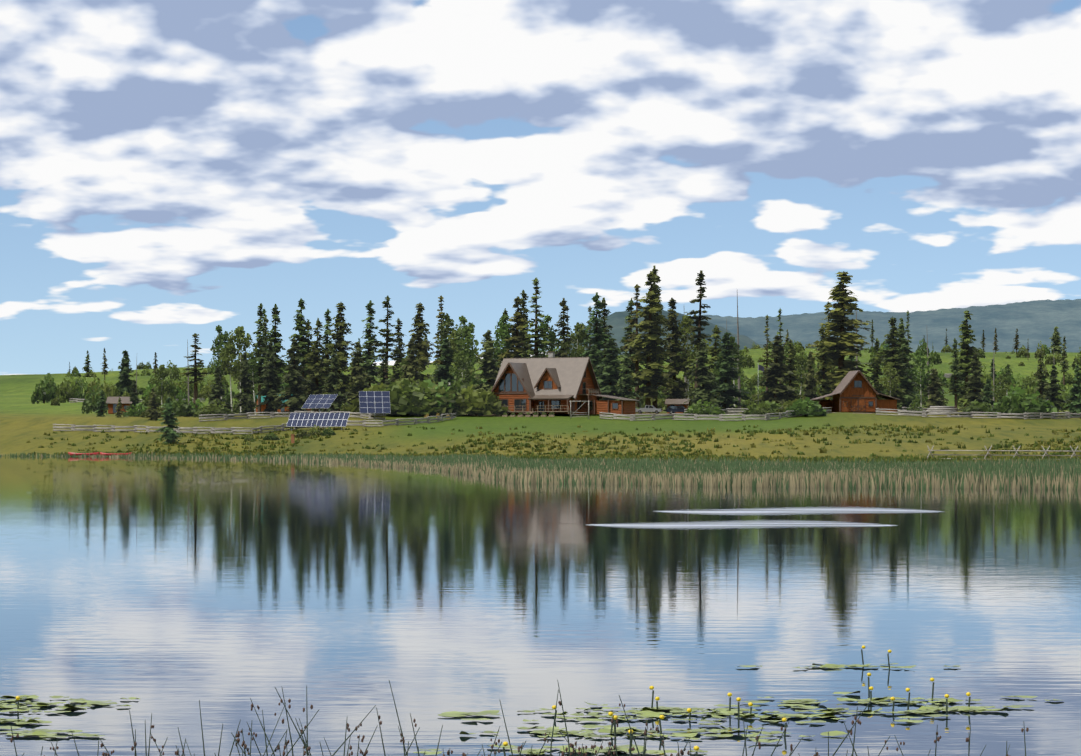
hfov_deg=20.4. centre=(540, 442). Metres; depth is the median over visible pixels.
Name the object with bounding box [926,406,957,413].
log pile
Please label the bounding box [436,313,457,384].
aspen tree
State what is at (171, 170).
sky
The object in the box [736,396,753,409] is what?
sapling bush
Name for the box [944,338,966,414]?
conifer tree
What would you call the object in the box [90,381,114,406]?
sapling bush
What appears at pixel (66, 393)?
sapling bush
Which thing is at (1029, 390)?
sapling bush
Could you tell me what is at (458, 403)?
shrub
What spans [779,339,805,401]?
conifer tree
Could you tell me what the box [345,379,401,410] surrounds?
shrub
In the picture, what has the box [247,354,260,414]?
aspen tree
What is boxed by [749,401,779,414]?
shrub
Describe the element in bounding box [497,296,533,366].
conifer tree
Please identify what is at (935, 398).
conifer tree
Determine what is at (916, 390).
sapling bush
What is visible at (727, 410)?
fence logs
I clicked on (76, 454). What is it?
red canoe
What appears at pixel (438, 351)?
conifer tree
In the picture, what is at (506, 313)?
conifer tree
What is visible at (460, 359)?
aspen tree
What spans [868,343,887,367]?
sapling bush
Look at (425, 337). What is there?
conifer tree
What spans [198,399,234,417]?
shrub
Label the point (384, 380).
conifer tree
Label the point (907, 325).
conifer tree
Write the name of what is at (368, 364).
conifer tree
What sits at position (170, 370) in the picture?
sapling bush
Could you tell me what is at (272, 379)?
conifer tree
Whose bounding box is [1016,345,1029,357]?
sapling bush
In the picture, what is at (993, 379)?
snag tree
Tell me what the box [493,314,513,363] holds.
aspen tree
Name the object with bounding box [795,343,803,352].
sapling bush
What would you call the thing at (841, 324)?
conifer tree
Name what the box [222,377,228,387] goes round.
sapling bush
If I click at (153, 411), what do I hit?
conifer tree
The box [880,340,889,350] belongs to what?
sapling bush
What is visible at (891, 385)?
aspen tree
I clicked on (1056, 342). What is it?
conifer tree
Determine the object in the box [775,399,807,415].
shrub
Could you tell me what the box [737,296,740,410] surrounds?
snag tree
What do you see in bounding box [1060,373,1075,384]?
sapling bush
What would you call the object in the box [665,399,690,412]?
shed
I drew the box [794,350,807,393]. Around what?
aspen tree
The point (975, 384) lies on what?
conifer tree
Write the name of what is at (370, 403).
solar tracker
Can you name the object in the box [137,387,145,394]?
sapling bush
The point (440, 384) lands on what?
shrub
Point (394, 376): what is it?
conifer tree
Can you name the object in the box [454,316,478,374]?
aspen tree
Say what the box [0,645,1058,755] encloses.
water lily plants
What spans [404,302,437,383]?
conifer tree
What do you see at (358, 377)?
conifer tree
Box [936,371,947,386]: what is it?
sapling bush
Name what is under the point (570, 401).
ranch gate
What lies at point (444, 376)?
conifer tree
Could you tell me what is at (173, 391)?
sapling bush
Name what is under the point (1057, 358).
sapling bush
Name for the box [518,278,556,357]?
conifer tree
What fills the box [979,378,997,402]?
sapling bush
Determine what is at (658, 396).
sapling bush
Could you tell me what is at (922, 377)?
aspen tree
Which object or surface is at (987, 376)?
sapling bush
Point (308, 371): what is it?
conifer tree
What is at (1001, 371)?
sapling bush
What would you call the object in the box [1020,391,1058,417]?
shrub
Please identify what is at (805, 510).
lake water streak
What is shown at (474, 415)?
driveway gravel
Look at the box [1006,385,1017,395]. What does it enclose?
sapling bush
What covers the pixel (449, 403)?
shrub
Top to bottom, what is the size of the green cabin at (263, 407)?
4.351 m
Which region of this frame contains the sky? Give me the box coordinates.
[0,0,1080,374]
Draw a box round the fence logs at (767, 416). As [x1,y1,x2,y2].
[599,407,831,420]
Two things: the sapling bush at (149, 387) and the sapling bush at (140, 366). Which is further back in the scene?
the sapling bush at (140, 366)
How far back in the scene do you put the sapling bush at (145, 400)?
778.96 m
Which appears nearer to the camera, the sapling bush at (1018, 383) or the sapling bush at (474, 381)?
the sapling bush at (1018, 383)
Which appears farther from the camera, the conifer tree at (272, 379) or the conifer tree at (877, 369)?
the conifer tree at (877, 369)
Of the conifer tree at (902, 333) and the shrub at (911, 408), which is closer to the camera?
the shrub at (911, 408)
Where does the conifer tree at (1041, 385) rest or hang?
on the terrain
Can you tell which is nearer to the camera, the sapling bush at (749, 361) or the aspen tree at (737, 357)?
the aspen tree at (737, 357)
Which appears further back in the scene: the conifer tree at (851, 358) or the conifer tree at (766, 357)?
the conifer tree at (851, 358)
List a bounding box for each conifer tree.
[82,350,92,376]
[94,390,109,416]
[101,348,109,379]
[114,350,133,395]
[114,397,123,417]
[125,380,142,416]
[144,388,160,420]
[150,352,161,385]
[154,397,182,443]
[180,333,212,409]
[205,367,231,416]
[231,352,258,415]
[248,303,268,413]
[254,342,285,414]
[261,304,287,401]
[261,316,272,387]
[272,338,310,414]
[279,298,326,412]
[302,318,329,411]
[304,322,312,393]
[310,309,342,409]
[318,302,354,412]
[320,349,345,412]
[340,342,374,412]
[349,300,388,386]
[369,295,404,383]
[373,345,391,385]
[388,318,407,383]
[395,338,421,382]
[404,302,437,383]
[423,334,431,364]
[428,296,444,365]
[431,338,457,386]
[469,330,500,401]
[493,337,499,367]
[496,308,511,366]
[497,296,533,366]
[511,290,533,357]
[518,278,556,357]
[550,298,574,356]
[579,292,611,375]
[585,306,592,356]
[589,345,603,394]
[594,298,621,386]
[595,338,639,401]
[614,352,640,408]
[617,272,677,412]
[619,298,644,390]
[621,284,646,412]
[637,266,672,412]
[660,298,693,403]
[683,341,726,413]
[684,270,712,405]
[706,325,730,405]
[710,332,751,412]
[750,335,797,405]
[759,315,773,400]
[772,308,787,382]
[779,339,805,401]
[784,329,789,346]
[799,351,821,399]
[806,271,880,399]
[814,325,835,399]
[816,301,834,399]
[844,349,858,367]
[868,338,885,399]
[869,319,874,346]
[873,316,912,404]
[884,338,925,411]
[896,318,906,347]
[905,310,914,362]
[922,368,948,407]
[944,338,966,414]
[945,311,984,408]
[958,353,992,409]
[980,329,985,350]
[981,379,996,407]
[988,359,997,389]
[992,328,998,353]
[1012,329,1019,352]
[1031,349,1049,399]
[1043,365,1066,417]
[1049,326,1062,354]
[1058,336,1069,384]
[1063,365,1080,417]
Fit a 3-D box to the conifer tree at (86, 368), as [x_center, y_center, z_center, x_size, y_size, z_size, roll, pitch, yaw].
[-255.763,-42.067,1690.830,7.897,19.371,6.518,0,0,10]
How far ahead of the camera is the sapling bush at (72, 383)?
1114.00 m
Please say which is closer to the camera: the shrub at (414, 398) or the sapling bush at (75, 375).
the shrub at (414, 398)
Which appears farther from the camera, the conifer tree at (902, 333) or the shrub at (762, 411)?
the conifer tree at (902, 333)
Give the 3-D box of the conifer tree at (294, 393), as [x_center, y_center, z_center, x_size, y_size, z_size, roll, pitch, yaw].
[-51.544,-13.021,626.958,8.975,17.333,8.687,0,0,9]
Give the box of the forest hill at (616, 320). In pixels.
[560,309,765,354]
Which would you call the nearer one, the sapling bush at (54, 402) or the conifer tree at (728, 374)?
the conifer tree at (728, 374)
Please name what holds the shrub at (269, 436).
on the terrain
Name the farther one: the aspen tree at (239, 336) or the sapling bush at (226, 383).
the sapling bush at (226, 383)
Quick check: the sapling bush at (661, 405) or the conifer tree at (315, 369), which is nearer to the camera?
the conifer tree at (315, 369)
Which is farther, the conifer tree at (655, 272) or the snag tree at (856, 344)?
the snag tree at (856, 344)
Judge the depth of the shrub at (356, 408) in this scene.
602.73 m
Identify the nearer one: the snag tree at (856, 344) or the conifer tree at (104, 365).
the snag tree at (856, 344)
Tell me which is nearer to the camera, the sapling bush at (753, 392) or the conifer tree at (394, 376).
the conifer tree at (394, 376)
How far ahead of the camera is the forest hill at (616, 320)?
4409.44 m
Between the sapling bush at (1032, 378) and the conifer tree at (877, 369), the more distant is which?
the sapling bush at (1032, 378)
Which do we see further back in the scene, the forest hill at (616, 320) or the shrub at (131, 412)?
the forest hill at (616, 320)
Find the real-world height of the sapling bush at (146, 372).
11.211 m
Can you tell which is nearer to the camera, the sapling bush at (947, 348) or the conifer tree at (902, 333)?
the sapling bush at (947, 348)
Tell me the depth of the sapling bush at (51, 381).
1176.15 m
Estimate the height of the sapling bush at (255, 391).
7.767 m
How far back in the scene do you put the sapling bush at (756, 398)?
805.59 m
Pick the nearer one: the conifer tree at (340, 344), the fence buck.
the fence buck
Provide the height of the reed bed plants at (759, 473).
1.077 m
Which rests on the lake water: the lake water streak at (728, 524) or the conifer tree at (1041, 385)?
the lake water streak at (728, 524)
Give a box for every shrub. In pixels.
[122,403,148,416]
[139,407,165,417]
[164,397,195,416]
[189,399,206,416]
[193,405,206,416]
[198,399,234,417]
[208,405,228,416]
[244,433,253,440]
[263,432,279,439]
[295,430,309,437]
[308,425,321,434]
[321,427,335,435]
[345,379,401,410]
[349,383,383,414]
[364,379,435,415]
[378,384,431,415]
[385,382,454,415]
[393,378,415,414]
[409,385,474,415]
[415,376,437,387]
[417,387,464,415]
[418,379,449,389]
[443,384,509,415]
[447,378,474,392]
[683,399,725,415]
[742,402,774,414]
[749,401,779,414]
[751,401,771,415]
[761,400,783,414]
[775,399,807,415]
[784,397,826,415]
[904,400,923,413]
[959,399,991,416]
[987,387,1057,417]
[988,393,1039,418]
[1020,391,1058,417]
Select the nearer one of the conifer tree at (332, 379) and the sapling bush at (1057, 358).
the conifer tree at (332, 379)
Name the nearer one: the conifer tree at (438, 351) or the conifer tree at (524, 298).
the conifer tree at (438, 351)
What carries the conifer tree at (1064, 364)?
on the terrain
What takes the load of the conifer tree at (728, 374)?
on the terrain
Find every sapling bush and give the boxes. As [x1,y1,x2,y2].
[31,377,56,403]
[43,373,56,394]
[51,397,59,405]
[55,378,74,401]
[58,395,65,402]
[65,376,78,393]
[71,369,80,376]
[75,376,91,401]
[81,381,109,413]
[86,375,100,393]
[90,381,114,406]
[108,383,121,396]
[122,391,130,396]
[137,362,145,368]
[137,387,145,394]
[139,387,166,409]
[140,364,150,375]
[142,376,160,402]
[159,392,173,405]
[163,360,175,373]
[167,382,179,398]
[170,365,180,379]
[176,371,192,395]
[190,380,204,396]
[198,380,215,399]
[207,356,215,369]
[207,364,214,373]
[209,385,232,406]
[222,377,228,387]
[233,390,243,411]
[249,384,257,399]
[468,372,482,384]
[639,396,644,407]
[640,384,662,398]
[651,398,666,410]
[683,378,693,406]
[729,376,749,397]
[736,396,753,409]
[737,346,754,367]
[737,374,755,395]
[747,388,759,398]
[749,374,757,385]
[750,392,762,403]
[754,372,765,383]
[758,382,777,397]
[784,341,796,354]
[794,384,806,400]
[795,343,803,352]
[803,375,818,392]
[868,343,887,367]
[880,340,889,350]
[898,383,919,398]
[915,391,925,404]
[917,338,929,355]
[928,349,941,364]
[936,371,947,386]
[941,344,952,352]
[976,350,984,357]
[979,366,995,396]
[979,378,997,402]
[996,366,1014,385]
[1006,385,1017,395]
[1008,373,1025,394]
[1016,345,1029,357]
[1022,376,1033,388]
[1024,385,1034,399]
[1025,371,1035,388]
[1034,341,1046,358]
[1038,367,1048,376]
[1045,355,1055,364]
[1054,353,1061,362]
[1054,383,1073,409]
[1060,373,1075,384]
[1071,348,1080,369]
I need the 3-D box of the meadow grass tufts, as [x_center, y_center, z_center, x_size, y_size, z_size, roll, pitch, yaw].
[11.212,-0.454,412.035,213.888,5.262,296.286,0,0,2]
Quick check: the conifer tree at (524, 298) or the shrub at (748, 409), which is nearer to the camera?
the shrub at (748, 409)
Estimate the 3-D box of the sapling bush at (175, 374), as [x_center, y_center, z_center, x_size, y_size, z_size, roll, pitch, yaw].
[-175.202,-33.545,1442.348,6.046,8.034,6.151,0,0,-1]
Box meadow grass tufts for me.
[26,423,1080,463]
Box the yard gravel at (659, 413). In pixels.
[635,413,682,413]
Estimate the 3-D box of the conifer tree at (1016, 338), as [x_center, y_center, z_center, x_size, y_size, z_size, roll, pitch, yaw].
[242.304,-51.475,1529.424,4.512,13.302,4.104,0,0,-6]
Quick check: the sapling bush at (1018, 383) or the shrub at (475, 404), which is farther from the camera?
the sapling bush at (1018, 383)
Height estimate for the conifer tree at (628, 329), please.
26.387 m
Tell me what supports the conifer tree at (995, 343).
on the terrain
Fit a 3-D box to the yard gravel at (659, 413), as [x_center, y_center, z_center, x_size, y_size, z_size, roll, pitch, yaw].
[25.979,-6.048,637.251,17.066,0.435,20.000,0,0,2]
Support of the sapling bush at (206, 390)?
on the terrain
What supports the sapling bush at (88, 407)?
on the terrain
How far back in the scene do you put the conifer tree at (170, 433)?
521.52 m
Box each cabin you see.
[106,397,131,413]
[255,395,267,411]
[277,395,310,412]
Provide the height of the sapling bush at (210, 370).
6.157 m
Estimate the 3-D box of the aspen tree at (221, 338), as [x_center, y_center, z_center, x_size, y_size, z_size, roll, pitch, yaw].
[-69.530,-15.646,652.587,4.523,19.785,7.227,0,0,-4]
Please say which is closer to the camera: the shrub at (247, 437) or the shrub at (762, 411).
the shrub at (247, 437)
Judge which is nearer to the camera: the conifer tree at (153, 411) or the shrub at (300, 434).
the shrub at (300, 434)
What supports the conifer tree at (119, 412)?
on the terrain
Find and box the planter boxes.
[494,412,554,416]
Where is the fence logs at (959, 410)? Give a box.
[902,407,1071,416]
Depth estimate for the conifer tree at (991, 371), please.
996.14 m
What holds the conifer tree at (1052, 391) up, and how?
on the terrain
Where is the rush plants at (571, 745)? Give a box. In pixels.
[10,680,1028,755]
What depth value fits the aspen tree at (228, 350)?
641.10 m
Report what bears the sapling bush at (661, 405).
on the terrain
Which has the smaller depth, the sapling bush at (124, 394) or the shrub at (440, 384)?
the shrub at (440, 384)
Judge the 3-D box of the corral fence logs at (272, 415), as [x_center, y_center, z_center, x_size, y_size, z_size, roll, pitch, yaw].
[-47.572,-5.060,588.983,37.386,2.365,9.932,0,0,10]
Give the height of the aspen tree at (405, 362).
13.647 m
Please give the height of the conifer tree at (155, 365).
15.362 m
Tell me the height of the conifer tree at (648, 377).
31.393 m
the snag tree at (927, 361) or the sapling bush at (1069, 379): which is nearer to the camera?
the snag tree at (927, 361)
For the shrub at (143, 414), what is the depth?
603.96 m
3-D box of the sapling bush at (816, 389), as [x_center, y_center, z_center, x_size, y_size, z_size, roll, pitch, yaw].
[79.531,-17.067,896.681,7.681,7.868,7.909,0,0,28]
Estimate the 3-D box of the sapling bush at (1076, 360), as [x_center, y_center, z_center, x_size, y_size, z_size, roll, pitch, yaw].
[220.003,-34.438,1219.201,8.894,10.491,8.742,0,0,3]
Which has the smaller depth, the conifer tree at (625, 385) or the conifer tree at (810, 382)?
the conifer tree at (625, 385)
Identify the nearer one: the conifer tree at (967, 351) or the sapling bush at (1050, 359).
the conifer tree at (967, 351)
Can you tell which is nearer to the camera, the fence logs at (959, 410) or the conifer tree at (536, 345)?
the fence logs at (959, 410)
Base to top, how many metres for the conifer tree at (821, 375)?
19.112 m
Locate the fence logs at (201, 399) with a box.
[69,398,204,402]
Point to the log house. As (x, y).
(552, 383)
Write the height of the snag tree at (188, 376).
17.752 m
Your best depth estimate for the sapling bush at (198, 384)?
1050.23 m
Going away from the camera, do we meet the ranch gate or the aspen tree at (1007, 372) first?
the ranch gate
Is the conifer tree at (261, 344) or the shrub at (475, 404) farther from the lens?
the conifer tree at (261, 344)
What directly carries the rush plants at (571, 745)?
in the lake water
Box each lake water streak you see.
[589,520,897,529]
[656,506,938,515]
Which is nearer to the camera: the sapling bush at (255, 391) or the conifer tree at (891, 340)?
the conifer tree at (891, 340)
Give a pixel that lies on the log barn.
(854, 391)
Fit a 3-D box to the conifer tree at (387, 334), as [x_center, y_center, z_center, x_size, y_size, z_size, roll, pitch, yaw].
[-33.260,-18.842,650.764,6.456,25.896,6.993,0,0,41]
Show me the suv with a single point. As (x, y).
(672, 409)
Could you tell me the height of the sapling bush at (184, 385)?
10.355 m
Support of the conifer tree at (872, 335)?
on the terrain
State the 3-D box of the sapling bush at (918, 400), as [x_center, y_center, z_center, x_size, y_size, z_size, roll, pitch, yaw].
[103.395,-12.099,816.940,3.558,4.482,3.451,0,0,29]
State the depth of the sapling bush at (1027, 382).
964.98 m
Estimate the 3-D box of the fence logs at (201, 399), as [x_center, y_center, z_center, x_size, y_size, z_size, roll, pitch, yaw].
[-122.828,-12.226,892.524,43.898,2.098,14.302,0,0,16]
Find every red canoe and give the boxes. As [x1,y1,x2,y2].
[68,452,98,455]
[100,452,131,455]
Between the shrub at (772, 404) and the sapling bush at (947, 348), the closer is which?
the shrub at (772, 404)
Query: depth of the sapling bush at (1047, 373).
1142.65 m
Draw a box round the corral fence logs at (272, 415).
[199,411,385,421]
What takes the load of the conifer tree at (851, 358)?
on the terrain
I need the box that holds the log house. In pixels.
[490,352,639,414]
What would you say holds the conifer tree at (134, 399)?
on the terrain
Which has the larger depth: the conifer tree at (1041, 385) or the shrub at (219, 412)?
the conifer tree at (1041, 385)
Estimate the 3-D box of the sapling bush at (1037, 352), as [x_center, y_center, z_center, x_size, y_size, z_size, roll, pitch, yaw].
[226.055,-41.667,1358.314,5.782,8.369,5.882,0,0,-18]
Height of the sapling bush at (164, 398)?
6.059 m
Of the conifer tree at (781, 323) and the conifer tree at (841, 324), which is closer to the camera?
the conifer tree at (841, 324)
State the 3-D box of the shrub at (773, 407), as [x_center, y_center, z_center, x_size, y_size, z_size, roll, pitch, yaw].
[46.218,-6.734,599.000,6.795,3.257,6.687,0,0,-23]
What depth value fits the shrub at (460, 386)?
612.42 m
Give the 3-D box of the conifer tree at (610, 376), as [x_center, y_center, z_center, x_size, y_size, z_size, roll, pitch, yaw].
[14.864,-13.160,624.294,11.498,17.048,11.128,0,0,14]
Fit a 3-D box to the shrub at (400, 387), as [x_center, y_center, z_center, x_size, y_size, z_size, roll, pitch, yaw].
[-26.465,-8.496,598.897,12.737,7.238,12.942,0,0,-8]
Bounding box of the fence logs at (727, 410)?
[684,408,746,414]
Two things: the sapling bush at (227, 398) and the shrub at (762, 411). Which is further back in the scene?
the sapling bush at (227, 398)
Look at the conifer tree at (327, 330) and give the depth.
671.38 m
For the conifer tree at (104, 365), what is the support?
on the terrain
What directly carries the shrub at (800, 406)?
on the terrain
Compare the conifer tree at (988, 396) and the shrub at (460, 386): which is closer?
the shrub at (460, 386)
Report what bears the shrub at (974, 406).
on the terrain
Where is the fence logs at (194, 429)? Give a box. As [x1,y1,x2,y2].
[53,413,455,433]
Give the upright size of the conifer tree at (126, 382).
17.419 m
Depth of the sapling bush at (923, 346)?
1467.29 m
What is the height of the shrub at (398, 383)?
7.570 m
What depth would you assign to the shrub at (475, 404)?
595.69 m
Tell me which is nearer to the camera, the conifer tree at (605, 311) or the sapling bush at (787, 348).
the conifer tree at (605, 311)
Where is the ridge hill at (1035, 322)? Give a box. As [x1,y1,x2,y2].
[697,299,1080,352]
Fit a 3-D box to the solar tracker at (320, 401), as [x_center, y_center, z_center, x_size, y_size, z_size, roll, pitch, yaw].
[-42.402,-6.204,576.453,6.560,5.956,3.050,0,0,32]
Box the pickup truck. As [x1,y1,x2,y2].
[635,405,662,413]
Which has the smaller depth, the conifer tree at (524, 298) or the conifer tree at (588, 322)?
the conifer tree at (524, 298)
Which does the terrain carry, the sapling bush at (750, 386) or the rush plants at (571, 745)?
the sapling bush at (750, 386)
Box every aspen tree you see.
[150,364,174,404]
[210,325,229,398]
[219,337,238,410]
[226,326,260,411]
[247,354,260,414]
[394,353,417,379]
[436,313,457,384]
[447,330,480,380]
[448,350,475,386]
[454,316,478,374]
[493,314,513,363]
[532,315,559,357]
[556,322,590,356]
[660,315,713,406]
[713,357,723,406]
[725,336,745,405]
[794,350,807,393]
[878,364,900,395]
[908,350,932,406]
[991,374,1009,400]
[1001,364,1012,387]
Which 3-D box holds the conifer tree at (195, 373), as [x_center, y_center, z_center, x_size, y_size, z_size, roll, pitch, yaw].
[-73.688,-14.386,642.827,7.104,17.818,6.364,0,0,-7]
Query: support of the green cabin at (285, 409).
on the terrain
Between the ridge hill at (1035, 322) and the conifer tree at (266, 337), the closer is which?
the conifer tree at (266, 337)
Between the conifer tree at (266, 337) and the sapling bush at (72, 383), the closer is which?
the conifer tree at (266, 337)
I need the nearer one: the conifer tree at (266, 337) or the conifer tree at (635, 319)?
the conifer tree at (635, 319)
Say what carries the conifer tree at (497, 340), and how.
on the terrain
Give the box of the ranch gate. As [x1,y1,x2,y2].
[569,400,589,418]
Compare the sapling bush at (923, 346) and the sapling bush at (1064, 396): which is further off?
the sapling bush at (923, 346)
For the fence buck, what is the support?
on the terrain
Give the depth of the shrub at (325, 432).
538.88 m
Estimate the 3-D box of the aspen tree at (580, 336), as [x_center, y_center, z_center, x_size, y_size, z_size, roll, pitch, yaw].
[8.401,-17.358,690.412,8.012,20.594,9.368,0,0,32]
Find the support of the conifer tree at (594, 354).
on the terrain
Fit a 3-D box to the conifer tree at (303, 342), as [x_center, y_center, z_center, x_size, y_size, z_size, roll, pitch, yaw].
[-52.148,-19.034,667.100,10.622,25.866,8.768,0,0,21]
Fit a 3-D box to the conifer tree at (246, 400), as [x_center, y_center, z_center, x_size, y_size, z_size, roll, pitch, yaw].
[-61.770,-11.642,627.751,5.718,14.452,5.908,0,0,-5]
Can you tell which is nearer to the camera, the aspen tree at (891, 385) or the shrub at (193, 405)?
the shrub at (193, 405)
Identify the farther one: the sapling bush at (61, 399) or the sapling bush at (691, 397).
the sapling bush at (61, 399)
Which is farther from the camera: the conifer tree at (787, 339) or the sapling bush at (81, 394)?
the conifer tree at (787, 339)
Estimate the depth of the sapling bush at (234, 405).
777.78 m
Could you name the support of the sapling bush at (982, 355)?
on the terrain
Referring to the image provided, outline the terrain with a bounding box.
[0,347,1080,458]
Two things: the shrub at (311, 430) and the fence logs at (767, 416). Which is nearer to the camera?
the shrub at (311, 430)
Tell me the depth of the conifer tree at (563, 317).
699.34 m
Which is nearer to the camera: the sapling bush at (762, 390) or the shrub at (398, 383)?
the shrub at (398, 383)
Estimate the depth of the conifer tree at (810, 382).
652.68 m
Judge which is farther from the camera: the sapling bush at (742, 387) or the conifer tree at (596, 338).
the sapling bush at (742, 387)
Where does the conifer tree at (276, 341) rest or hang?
on the terrain
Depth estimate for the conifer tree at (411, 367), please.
628.30 m
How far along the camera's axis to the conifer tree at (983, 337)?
2236.19 m
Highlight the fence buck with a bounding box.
[927,445,1080,459]
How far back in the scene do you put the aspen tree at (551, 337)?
698.87 m
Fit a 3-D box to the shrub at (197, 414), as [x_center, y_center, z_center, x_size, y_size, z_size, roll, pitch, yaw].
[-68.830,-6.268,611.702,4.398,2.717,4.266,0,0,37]
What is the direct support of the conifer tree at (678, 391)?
on the terrain
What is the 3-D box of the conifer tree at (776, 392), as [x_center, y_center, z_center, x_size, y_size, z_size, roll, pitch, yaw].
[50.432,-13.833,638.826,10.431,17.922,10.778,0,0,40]
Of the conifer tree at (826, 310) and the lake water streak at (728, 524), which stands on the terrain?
the conifer tree at (826, 310)
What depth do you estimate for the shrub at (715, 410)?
596.99 m
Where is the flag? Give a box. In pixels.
[758,365,763,371]
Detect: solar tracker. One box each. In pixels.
[301,394,337,412]
[359,391,390,419]
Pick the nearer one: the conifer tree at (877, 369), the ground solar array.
the ground solar array
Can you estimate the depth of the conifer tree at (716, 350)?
668.78 m
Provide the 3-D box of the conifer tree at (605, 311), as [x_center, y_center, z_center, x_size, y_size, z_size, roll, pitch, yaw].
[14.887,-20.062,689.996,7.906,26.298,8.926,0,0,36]
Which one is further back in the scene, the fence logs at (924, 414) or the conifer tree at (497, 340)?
the conifer tree at (497, 340)
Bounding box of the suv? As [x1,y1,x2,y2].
[666,406,685,413]
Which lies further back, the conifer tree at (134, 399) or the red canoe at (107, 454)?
the conifer tree at (134, 399)
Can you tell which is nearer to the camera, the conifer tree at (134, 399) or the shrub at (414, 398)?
the shrub at (414, 398)
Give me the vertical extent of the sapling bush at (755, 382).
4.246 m
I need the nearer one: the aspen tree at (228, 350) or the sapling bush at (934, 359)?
the aspen tree at (228, 350)
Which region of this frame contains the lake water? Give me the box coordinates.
[0,456,1080,755]
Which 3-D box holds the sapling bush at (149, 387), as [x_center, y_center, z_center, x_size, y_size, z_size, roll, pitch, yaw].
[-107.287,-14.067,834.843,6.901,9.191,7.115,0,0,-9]
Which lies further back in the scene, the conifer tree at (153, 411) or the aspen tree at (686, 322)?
the aspen tree at (686, 322)
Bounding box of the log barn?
[810,370,899,411]
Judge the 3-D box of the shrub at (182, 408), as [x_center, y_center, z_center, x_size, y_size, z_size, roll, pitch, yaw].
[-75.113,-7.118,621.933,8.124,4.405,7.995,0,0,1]
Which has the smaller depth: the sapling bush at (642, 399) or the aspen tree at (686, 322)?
the aspen tree at (686, 322)
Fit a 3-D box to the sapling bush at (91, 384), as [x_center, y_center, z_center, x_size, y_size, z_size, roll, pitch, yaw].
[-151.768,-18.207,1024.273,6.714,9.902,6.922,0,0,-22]
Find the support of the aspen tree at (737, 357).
on the terrain
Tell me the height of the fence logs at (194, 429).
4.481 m
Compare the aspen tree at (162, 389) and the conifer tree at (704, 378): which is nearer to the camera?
the conifer tree at (704, 378)
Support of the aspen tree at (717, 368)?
on the terrain
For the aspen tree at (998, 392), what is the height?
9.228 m
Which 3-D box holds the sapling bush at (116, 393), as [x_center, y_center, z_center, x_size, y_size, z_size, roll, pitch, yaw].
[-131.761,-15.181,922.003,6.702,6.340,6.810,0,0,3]
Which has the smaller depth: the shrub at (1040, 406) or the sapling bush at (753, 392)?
the shrub at (1040, 406)
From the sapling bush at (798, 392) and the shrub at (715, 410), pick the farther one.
the sapling bush at (798, 392)
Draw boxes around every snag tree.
[187,339,189,404]
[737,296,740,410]
[856,310,857,367]
[927,339,929,400]
[991,358,994,401]
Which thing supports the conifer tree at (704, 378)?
on the terrain
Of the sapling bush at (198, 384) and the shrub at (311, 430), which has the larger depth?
the sapling bush at (198, 384)
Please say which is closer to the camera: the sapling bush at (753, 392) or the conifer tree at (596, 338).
the conifer tree at (596, 338)
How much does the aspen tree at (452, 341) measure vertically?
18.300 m
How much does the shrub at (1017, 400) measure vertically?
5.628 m
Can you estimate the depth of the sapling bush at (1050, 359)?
1275.71 m
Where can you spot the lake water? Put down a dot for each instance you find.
(174, 594)
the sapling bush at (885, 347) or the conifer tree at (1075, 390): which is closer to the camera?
the conifer tree at (1075, 390)
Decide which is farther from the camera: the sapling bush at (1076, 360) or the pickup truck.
the sapling bush at (1076, 360)
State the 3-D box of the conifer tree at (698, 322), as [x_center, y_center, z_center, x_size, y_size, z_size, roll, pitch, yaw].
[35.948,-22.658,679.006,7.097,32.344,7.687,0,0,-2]
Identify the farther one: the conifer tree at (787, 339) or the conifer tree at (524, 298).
the conifer tree at (787, 339)
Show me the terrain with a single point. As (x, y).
(23, 419)
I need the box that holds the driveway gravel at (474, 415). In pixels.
[443,414,493,415]
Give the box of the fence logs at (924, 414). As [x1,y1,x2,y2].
[876,408,1080,419]
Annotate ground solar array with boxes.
[286,413,349,430]
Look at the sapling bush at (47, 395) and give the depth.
900.75 m
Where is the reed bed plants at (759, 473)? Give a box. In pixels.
[0,451,1080,489]
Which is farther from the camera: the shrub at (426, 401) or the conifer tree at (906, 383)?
the conifer tree at (906, 383)
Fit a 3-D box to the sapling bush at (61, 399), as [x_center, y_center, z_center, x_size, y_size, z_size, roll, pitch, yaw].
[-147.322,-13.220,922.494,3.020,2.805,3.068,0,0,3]
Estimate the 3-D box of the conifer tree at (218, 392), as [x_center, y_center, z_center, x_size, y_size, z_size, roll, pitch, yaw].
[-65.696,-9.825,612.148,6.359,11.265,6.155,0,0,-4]
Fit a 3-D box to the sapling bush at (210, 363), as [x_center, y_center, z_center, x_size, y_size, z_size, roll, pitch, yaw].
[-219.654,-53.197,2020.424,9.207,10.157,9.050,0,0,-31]
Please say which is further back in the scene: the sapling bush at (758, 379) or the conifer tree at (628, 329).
the sapling bush at (758, 379)
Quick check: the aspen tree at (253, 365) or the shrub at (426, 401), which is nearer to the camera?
the shrub at (426, 401)
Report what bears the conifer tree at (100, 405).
on the terrain
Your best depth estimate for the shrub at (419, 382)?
615.18 m

